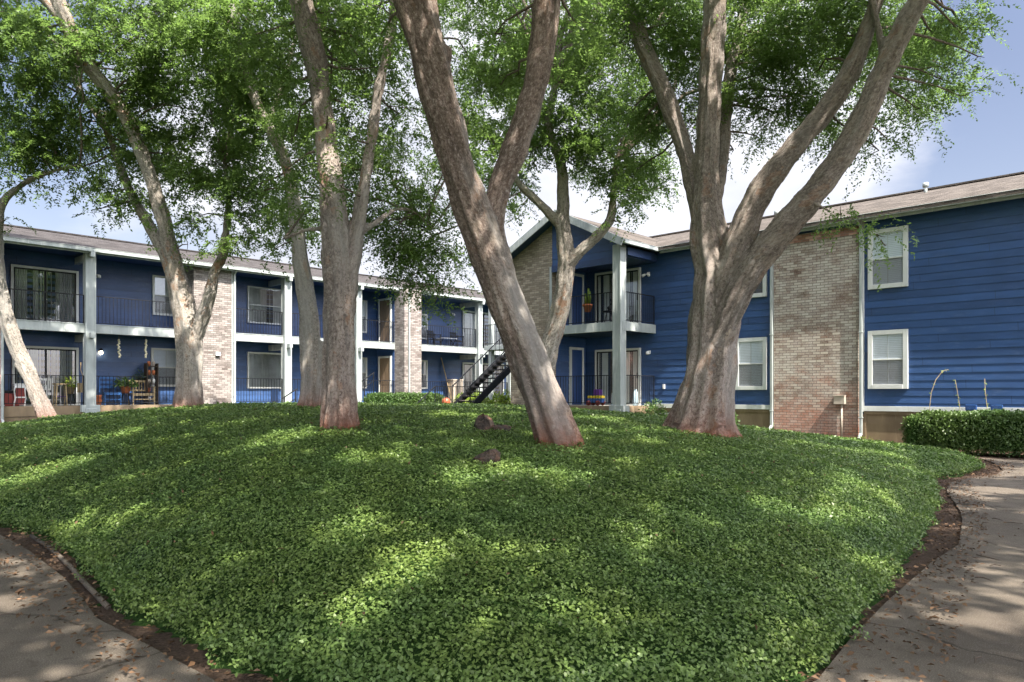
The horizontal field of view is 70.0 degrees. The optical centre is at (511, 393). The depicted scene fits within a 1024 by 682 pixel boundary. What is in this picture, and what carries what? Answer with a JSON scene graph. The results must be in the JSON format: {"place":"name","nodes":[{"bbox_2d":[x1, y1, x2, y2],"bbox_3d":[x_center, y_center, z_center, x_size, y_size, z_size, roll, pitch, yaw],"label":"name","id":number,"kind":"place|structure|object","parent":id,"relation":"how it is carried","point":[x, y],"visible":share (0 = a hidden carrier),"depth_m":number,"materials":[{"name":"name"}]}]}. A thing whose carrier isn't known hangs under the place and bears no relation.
{"place":"outdoors","nodes":[
{"label":"outdoors","id":0,"kind":"place"},
{"bbox_2d":[447,379,463,400],"bbox_3d":[-2.995,-0.160,38.705,0.490,1.160,0.740,0,0,44],"label":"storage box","id":1,"kind":"object","parent":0,"point":[459,388],"visible":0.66,"depth_m":38.50,"materials":[{"name":"beige plastic"}]},
{"bbox_2d":[0,410,978,681],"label":"mound","id":2,"kind":"object","parent":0,"point":[436,630],"visible":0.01,"depth_m":5.14,"materials":[{"name":"green plant"}]},
{"bbox_2d":[0,0,121,417],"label":"tree","id":3,"kind":"object","parent":2,"relation":"on","point":[19,134],"visible":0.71,"depth_m":16.80,"materials":[{"name":"green plant"}]},
{"bbox_2d":[0,0,297,407],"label":"tree","id":4,"kind":"object","parent":2,"relation":"on","point":[150,82],"visible":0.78,"depth_m":16.65,"materials":[{"name":"green plant"}]},
{"bbox_2d":[138,0,397,406],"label":"tree","id":5,"kind":"object","parent":2,"relation":"on","point":[310,341],"visible":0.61,"depth_m":15.34,"materials":[{"name":"green plant"}]},
{"bbox_2d":[281,389,296,402],"bbox_3d":[-8.816,0.302,28.955,0.045,0.995,0.688,0,0,44],"label":"step handrail","id":6,"kind":"object","parent":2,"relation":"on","point":[295,390],"visible":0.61,"depth_m":29.12,"materials":[{"name":"black metal"}]},
{"bbox_2d":[362,372,374,396],"bbox_3d":[-6.326,-0.072,32.155,0.045,1.745,0.688,0,0,44],"label":"step handrail","id":7,"kind":"object","parent":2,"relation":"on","point":[369,383],"visible":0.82,"depth_m":32.19,"materials":[{"name":"black metal"}]},
{"bbox_2d":[211,0,534,432],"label":"tree","id":8,"kind":"object","parent":2,"relation":"on","point":[344,239],"visible":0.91,"depth_m":10.84,"materials":[{"name":"green plant"}]},
{"bbox_2d":[418,386,479,402],"bbox_3d":[-2.754,0.218,31.526,0.045,1.064,3.775,0,0,44],"label":"guard railing","id":9,"kind":"object","parent":2,"relation":"on","point":[443,392],"visible":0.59,"depth_m":31.16,"materials":[{"name":"black metal"}]},
{"bbox_2d":[314,0,632,452],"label":"tree","id":10,"kind":"object","parent":2,"relation":"on","point":[478,210],"visible":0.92,"depth_m":8.93,"materials":[{"name":"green plant"}]},
{"bbox_2d":[453,392,499,403],"bbox_3d":[-1.661,0.282,34.408,2.391,0.952,1.321,0,0,0],"label":"shrub","id":11,"kind":"object","parent":2,"relation":"on","point":[486,400],"visible":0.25,"depth_m":34.33,"materials":[{"name":"green plant"}]},
{"bbox_2d":[473,448,500,467],"bbox_3d":[-0.266,0.708,7.803,0.291,0.245,0.248,0,0,0],"label":"rock","id":12,"kind":"object","parent":2,"relation":"on","point":[493,455],"visible":0.65,"depth_m":7.72,"materials":[{"name":"stone"}]},
{"bbox_2d":[474,413,510,435],"bbox_3d":[-0.275,0.482,10.112,0.531,0.416,0.341,0,0,0],"label":"rock","id":13,"kind":"object","parent":2,"relation":"on","point":[483,421],"visible":0.53,"depth_m":10.02,"materials":[{"name":"stone"}]},
{"bbox_2d":[0,400,985,681],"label":"ground cover","id":14,"kind":"object","parent":2,"relation":"on","point":[804,450],"visible":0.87,"depth_m":6.09,"materials":[{"name":"green plant"}]},
{"bbox_2d":[492,389,510,403],"bbox_3d":[-0.383,0.249,35.196,1.444,1.013,1.075,0,0,0],"label":"shrub","id":15,"kind":"object","parent":2,"relation":"on","point":[503,398],"visible":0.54,"depth_m":35.08,"materials":[{"name":"green plant"}]},
{"bbox_2d":[410,0,780,371],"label":"tree","id":16,"kind":"object","parent":2,"relation":"on","point":[578,145],"visible":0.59,"depth_m":16.83,"materials":[{"name":"green plant"}]},
{"bbox_2d":[638,398,668,415],"bbox_3d":[4.534,0.531,23.205,1.064,0.805,0.787,0,0,0],"label":"shrub","id":17,"kind":"object","parent":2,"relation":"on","point":[655,408],"visible":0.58,"depth_m":23.12,"materials":[{"name":"green plant"}]},
{"bbox_2d":[528,0,1023,442],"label":"tree","id":18,"kind":"object","parent":2,"relation":"on","point":[734,262],"visible":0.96,"depth_m":12.11,"materials":[{"name":"green plant"}]},
{"bbox_2d":[0,458,1002,681],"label":"garden bed","id":19,"kind":"object","parent":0,"point":[178,652],"visible":0.02,"depth_m":5.79,"materials":[{"name":"soil"}]},
{"bbox_2d":[29,534,110,609],"bbox_3d":[-3.901,1.488,6.378,0.084,0.038,3.371,0,0,-41],"label":"edging pipe","id":20,"kind":"object","parent":19,"relation":"on","point":[91,589],"visible":0.89,"depth_m":5.95,"materials":[{"name":"plastic"}]},
{"bbox_2d":[0,405,1023,681],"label":"leaf litter","id":21,"kind":"object","parent":19,"relation":"on","point":[226,673],"visible":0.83,"depth_m":5.32,"materials":[{"name":"brown plant"}]},
{"bbox_2d":[953,450,1023,459],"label":"hedge bed","id":22,"kind":"object","parent":19,"relation":"on","point":[992,456],"visible":0.25,"depth_m":17.31,"materials":[{"name":"soil"}]},
{"bbox_2d":[898,408,1023,457],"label":"hedge","id":23,"kind":"object","parent":22,"relation":"on","point":[994,430],"visible":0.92,"depth_m":17.50,"materials":[{"name":"green plant"}]},
{"bbox_2d":[929,369,949,410],"bbox_3d":[10.971,0.050,18.790,0.530,1.401,0.122,0,0,0],"label":"weed stalk","id":24,"kind":"object","parent":23,"relation":"on","point":[942,371],"visible":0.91,"depth_m":18.79,"materials":[{"name":"beige plant"}]},
{"bbox_2d":[0,458,1023,681],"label":"path","id":25,"kind":"structure","parent":0,"point":[990,619],"depth_m":4.67,"materials":[{"name":"concrete"}]},
{"bbox_2d":[0,0,1023,291],"label":"sky","id":26,"kind":"structure","parent":0,"point":[992,145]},
{"label":"ground","id":27,"kind":"structure","parent":0,"visible":0},
{"bbox_2d":[0,224,510,422],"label":"apartment building","id":28,"kind":"structure","parent":27,"relation":"on","point":[88,302],"depth_m":28.38,"materials":[{"name":"blue wood"}]},
{"bbox_2d":[5,390,18,405],"bbox_3d":[-16.506,0.160,24.048,0.380,0.520,0.470,0,0,44],"label":"cooler","id":29,"kind":"object","parent":28,"relation":"on","point":[11,396],"visible":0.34,"depth_m":23.90,"materials":[{"name":"red plastic"}]},
{"bbox_2d":[11,384,28,405],"bbox_3d":[-16.197,0.053,24.261,0.452,0.745,0.699,0,0,44],"label":"chair","id":30,"kind":"object","parent":28,"relation":"on","point":[24,394],"visible":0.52,"depth_m":24.07,"materials":[{"name":"white plastic"}]},
{"bbox_2d":[10,264,78,322],"bbox_3d":[-16.221,-3.356,25.420,0.115,2.013,2.043,0,0,44],"label":"sliding door","id":31,"kind":"structure","parent":28,"relation":"in","point":[66,281],"depth_m":25.40,"materials":[{"name":"grey glass"}]},
{"bbox_2d":[11,346,78,405],"bbox_3d":[-16.209,-0.605,25.432,0.115,2.051,2.011,0,0,44],"label":"sliding door","id":32,"kind":"structure","parent":28,"relation":"in","point":[33,349],"depth_m":25.65,"materials":[{"name":"grey glass"}]},
{"bbox_2d":[39,378,61,405],"bbox_3d":[-15.904,-0.055,25.145,0.560,0.952,0.530,0,0,27],"label":"chair","id":33,"kind":"object","parent":28,"relation":"on","point":[45,380],"visible":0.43,"depth_m":25.23,"materials":[{"name":"white plastic"}]},
{"bbox_2d":[52,383,68,405],"bbox_3d":[-15.451,0.041,25.006,0.360,0.762,0.400,0,0,44],"label":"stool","id":34,"kind":"object","parent":28,"relation":"on","point":[65,389],"visible":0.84,"depth_m":24.98,"materials":[{"name":"brown wood"}]},
{"bbox_2d":[64,371,77,404],"bbox_3d":[-15.369,-0.183,25.453,0.565,1.211,0.579,0,0,44],"label":"potted plant","id":35,"kind":"object","parent":28,"relation":"on","point":[69,388],"visible":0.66,"depth_m":25.40,"materials":[{"name":"green plant"}]},
{"bbox_2d":[77,362,82,404],"bbox_3d":[-14.981,-0.330,25.497,0.260,1.501,0.260,0,0,44],"label":"planter","id":36,"kind":"object","parent":28,"relation":"on","point":[81,389],"visible":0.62,"depth_m":25.39,"materials":[{"name":"white wood"}]},
{"bbox_2d":[96,395,102,404],"bbox_3d":[-14.593,0.240,25.758,0.290,0.360,0.290,0,0,44],"label":"flower pot","id":37,"kind":"object","parent":28,"relation":"on","point":[100,396],"visible":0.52,"depth_m":25.69,"materials":[{"name":"ceramic"}]},
{"bbox_2d":[99,377,121,404],"bbox_3d":[-14.521,-0.095,26.396,0.530,1.031,0.580,0,0,38],"label":"chair","id":38,"kind":"object","parent":28,"relation":"on","point":[107,393],"visible":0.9,"depth_m":26.43,"materials":[{"name":"blue wood"}]},
{"bbox_2d":[117,339,120,357],"bbox_3d":[-14.039,-1.704,26.107,0.110,0.892,0.158,0,0,44],"label":"wind chime","id":39,"kind":"object","parent":28,"relation":"hanging from","point":[118,348],"visible":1,"depth_m":26.10,"materials":[{"name":"brown wood"}]},
{"bbox_2d":[112,377,138,404],"bbox_3d":[-14.127,-0.128,26.744,0.897,1.099,0.866,0,0,5],"label":"potted plant","id":40,"kind":"object","parent":28,"relation":"on","point":[117,381],"visible":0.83,"depth_m":26.64,"materials":[{"name":"green plant"}]},
{"bbox_2d":[132,370,148,404],"bbox_3d":[-13.976,-0.269,27.476,0.587,1.379,0.670,0,0,44],"label":"barbecue grill","id":41,"kind":"object","parent":28,"relation":"on","point":[140,378],"visible":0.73,"depth_m":27.41,"materials":[{"name":"black metal"}]},
{"bbox_2d":[128,380,154,404],"bbox_3d":[-13.769,-0.040,27.160,0.610,0.922,0.810,0,0,44],"label":"armchair","id":42,"kind":"object","parent":28,"relation":"on","point":[144,394],"visible":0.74,"depth_m":27.16,"materials":[{"name":"brown wood"}]},
{"bbox_2d":[144,336,147,357],"bbox_3d":[-13.417,-1.720,26.771,0.127,0.859,0.131,0,0,44],"label":"wind chime","id":43,"kind":"object","parent":28,"relation":"hanging from","point":[146,345],"visible":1,"depth_m":26.76,"materials":[{"name":"brown wood"}]},
{"bbox_2d":[144,363,158,404],"bbox_3d":[-13.632,-0.355,27.629,0.300,1.550,0.420,0,0,44],"label":"shelf","id":44,"kind":"object","parent":28,"relation":"on","point":[156,367],"visible":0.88,"depth_m":27.55,"materials":[{"name":"brown wood"}]},
{"bbox_2d":[152,275,172,315],"bbox_3d":[-13.393,-3.773,28.383,0.100,1.527,1.092,0,0,44],"label":"window","id":45,"kind":"structure","parent":28,"relation":"in","point":[159,283],"depth_m":28.22,"materials":[{"name":"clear glass"}]},
{"bbox_2d":[151,348,175,386],"bbox_3d":[-13.414,-1.002,28.363,0.100,1.481,1.112,0,0,44],"label":"window","id":46,"kind":"structure","parent":28,"relation":"in","point":[166,357],"depth_m":28.34,"materials":[{"name":"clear glass"}]},
{"bbox_2d":[247,286,280,324],"bbox_3d":[-10.428,-3.749,31.480,0.100,1.557,2.027,0,0,44],"label":"window","id":47,"kind":"structure","parent":28,"relation":"in","point":[257,297],"depth_m":31.28,"materials":[{"name":"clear glass"}]},
{"bbox_2d":[247,352,280,387],"bbox_3d":[-10.428,-0.982,31.480,0.100,1.533,2.027,0,0,44],"label":"window","id":48,"kind":"structure","parent":28,"relation":"in","point":[259,364],"depth_m":31.29,"materials":[{"name":"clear glass"}]},
{"bbox_2d":[362,300,366,332],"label":"window","id":49,"kind":"structure","parent":28,"relation":"in","point":[364,303],"depth_m":35.02,"materials":[{"name":"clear glass"}]},
{"bbox_2d":[362,357,366,387],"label":"window","id":50,"kind":"structure","parent":28,"relation":"in","point":[364,360],"depth_m":35.02,"materials":[{"name":"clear glass"}]},
{"bbox_2d":[378,356,391,392],"bbox_3d":[-6.100,-0.680,35.035,1.000,2.200,0.110,0,0,44],"label":"door","id":51,"kind":"structure","parent":28,"relation":"in","point":[384,362],"depth_m":35.00,"materials":[{"name":"brown wood"}]},
{"bbox_2d":[378,297,391,341],"bbox_3d":[-6.100,-3.450,35.035,1.000,2.200,0.110,0,0,44],"label":"door","id":52,"kind":"structure","parent":28,"relation":"in","point":[384,310],"depth_m":35.05,"materials":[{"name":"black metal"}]},
{"bbox_2d":[422,314,427,339],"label":"window","id":53,"kind":"structure","parent":28,"relation":"in","point":[424,328],"depth_m":37.69,"materials":[{"name":"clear glass"}]},
{"bbox_2d":[422,360,427,388],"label":"window","id":54,"kind":"structure","parent":28,"relation":"in","point":[424,362],"depth_m":37.69,"materials":[{"name":"clear glass"}]},
{"bbox_2d":[427,330,440,345],"bbox_3d":[-3.983,-2.790,37.383,0.570,0.882,0.550,0,0,32],"label":"chair","id":55,"kind":"object","parent":28,"relation":"on","point":[428,333],"visible":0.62,"depth_m":37.35,"materials":[{"name":"black metal"}]},
{"bbox_2d":[441,358,449,392],"bbox_3d":[-3.440,-0.730,38.457,0.599,2.307,0.120,0,0,6],"label":"plank","id":56,"kind":"object","parent":28,"relation":"on","point":[445,373],"visible":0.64,"depth_m":38.41,"materials":[{"name":"brown wood"}]},
{"bbox_2d":[451,332,463,346],"bbox_3d":[-2.904,-2.790,38.510,0.570,0.882,0.550,0,0,32],"label":"chair","id":57,"kind":"object","parent":28,"relation":"on","point":[453,333],"visible":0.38,"depth_m":38.58,"materials":[{"name":"black metal"}]},
{"bbox_2d":[462,310,502,347],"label":"sliding door","id":58,"kind":"structure","parent":28,"relation":"in","point":[468,323],"depth_m":40.08,"materials":[{"name":"white glass"}]},
{"bbox_2d":[462,362,503,397],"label":"sliding door","id":59,"kind":"structure","parent":28,"relation":"in","point":[467,365],"depth_m":40.08,"materials":[{"name":"grey glass"}]},
{"bbox_2d":[362,390,442,402],"bbox_3d":[-4.855,0.334,33.327,1.086,0.940,4.436,0,0,44],"label":"hedge","id":60,"kind":"object","parent":27,"relation":"on","point":[399,397],"visible":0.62,"depth_m":32.75,"materials":[{"name":"green plant"}]},
{"bbox_2d":[451,338,510,403],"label":"metal staircase","id":61,"kind":"structure","parent":27,"relation":"on","point":[493,384],"depth_m":32.34,"materials":[{"name":"black metal"}]},
{"bbox_2d":[484,309,502,398],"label":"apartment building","id":62,"kind":"structure","parent":27,"relation":"on","point":[491,333],"depth_m":36.10,"materials":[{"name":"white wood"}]},
{"bbox_2d":[509,171,1023,453],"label":"apartment building","id":63,"kind":"structure","parent":27,"relation":"on","point":[834,342],"depth_m":21.27,"materials":[{"name":"blue wood"}]},
{"bbox_2d":[569,347,583,404],"bbox_3d":[2.392,-0.640,27.099,0.075,2.120,0.806,0,0,44],"label":"door","id":64,"kind":"structure","parent":63,"relation":"in","point":[576,355],"depth_m":27.07,"materials":[{"name":"blue wood"}]},
{"bbox_2d":[569,273,583,324],"bbox_3d":[2.392,-3.390,27.099,0.075,2.080,0.806,0,0,44],"label":"door","id":65,"kind":"structure","parent":63,"relation":"in","point":[578,283],"depth_m":27.11,"materials":[{"name":"blue wood"}]},
{"bbox_2d":[582,281,591,311],"bbox_3d":[2.630,-3.580,25.410,0.360,1.500,0.360,0,0,44],"label":"hanging planter","id":66,"kind":"object","parent":63,"relation":"hanging from","point":[588,305],"visible":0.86,"depth_m":25.31,"materials":[{"name":"ceramic"}]},
{"bbox_2d":[586,389,604,405],"bbox_3d":[2.887,0.140,25.234,0.600,0.560,0.340,0,0,44],"label":"toy truck","id":67,"kind":"object","parent":63,"relation":"on","point":[588,401],"visible":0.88,"depth_m":25.11,"materials":[{"name":"multicoloured plastic"}]},
{"bbox_2d":[602,310,611,321],"bbox_3d":[3.425,-2.614,25.590,0.560,0.533,0.560,0,0,44],"label":"table","id":68,"kind":"object","parent":63,"relation":"on","point":[604,311],"visible":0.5,"depth_m":25.46,"materials":[{"name":"black metal"}]},
{"bbox_2d":[595,267,640,322],"bbox_3d":[3.815,-3.399,26.486,1.981,2.098,0.115,0,0,44],"label":"sliding door","id":69,"kind":"structure","parent":63,"relation":"in","point":[603,281],"depth_m":26.65,"materials":[{"name":"grey glass"}]},
{"bbox_2d":[595,348,640,404],"bbox_3d":[3.815,-0.595,26.486,1.981,2.030,0.115,0,0,44],"label":"sliding door","id":70,"kind":"structure","parent":63,"relation":"in","point":[603,358],"depth_m":26.72,"materials":[{"name":"grey glass"}]},
{"bbox_2d":[633,389,637,405],"bbox_3d":[4.197,0.139,24.852,0.200,0.560,0.200,0,0,0],"label":"container","id":71,"kind":"object","parent":63,"relation":"on","point":[636,398],"visible":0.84,"depth_m":24.77,"materials":[{"name":"white plastic"}]},
{"bbox_2d":[735,337,766,389],"bbox_3d":[7.512,-0.928,22.995,1.038,1.638,0.100,0,0,44],"label":"window","id":72,"kind":"structure","parent":63,"relation":"in","point":[751,352],"depth_m":22.97,"materials":[{"name":"white glass"}]},
{"bbox_2d":[752,273,766,297],"bbox_3d":[7.512,-3.822,22.995,1.038,1.638,0.100,0,0,44],"label":"window","id":73,"kind":"structure","parent":63,"relation":"in","point":[761,293],"depth_m":22.70,"materials":[{"name":"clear glass"}]},
{"bbox_2d":[868,225,907,289],"bbox_3d":[10.398,-3.743,20.233,1.024,1.658,0.100,0,0,44],"label":"window","id":74,"kind":"structure","parent":63,"relation":"in","point":[897,275],"depth_m":20.20,"materials":[{"name":"white glass"}]},
{"bbox_2d":[868,329,907,388],"bbox_3d":[10.398,-0.938,20.233,1.024,1.627,0.100,0,0,44],"label":"window","id":75,"kind":"structure","parent":63,"relation":"in","point":[887,349],"depth_m":20.23,"materials":[{"name":"white glass"}]},
{"bbox_2d":[965,405,976,410],"bbox_3d":[11.802,0.373,18.753,0.260,0.165,0.262,0,0,44],"label":"floodlight","id":76,"kind":"object","parent":63,"relation":"attached to","point":[970,407],"visible":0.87,"depth_m":18.68,"materials":[{"name":"metal"}]},
{"bbox_2d":[991,405,1002,409],"bbox_3d":[12.202,0.367,18.370,0.260,0.165,0.262,0,0,44],"label":"floodlight","id":77,"kind":"object","parent":63,"relation":"attached to","point":[999,407],"visible":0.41,"depth_m":18.27,"materials":[{"name":"metal"}]},
{"bbox_3d":[-2.853,0.727,31.600,0.600,0.350,0.400,0,0,0],"label":"plinth","id":78,"kind":"object","parent":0,"visible":0},
{"bbox_2d":[442,397,449,403],"bbox_3d":[-2.853,0.340,31.600,0.380,0.420,0.380,0,0,0],"label":"pumpkin planter","id":79,"kind":"object","parent":78,"relation":"on","point":[446,399],"visible":0.69,"depth_m":31.48,"materials":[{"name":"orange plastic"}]}
]}

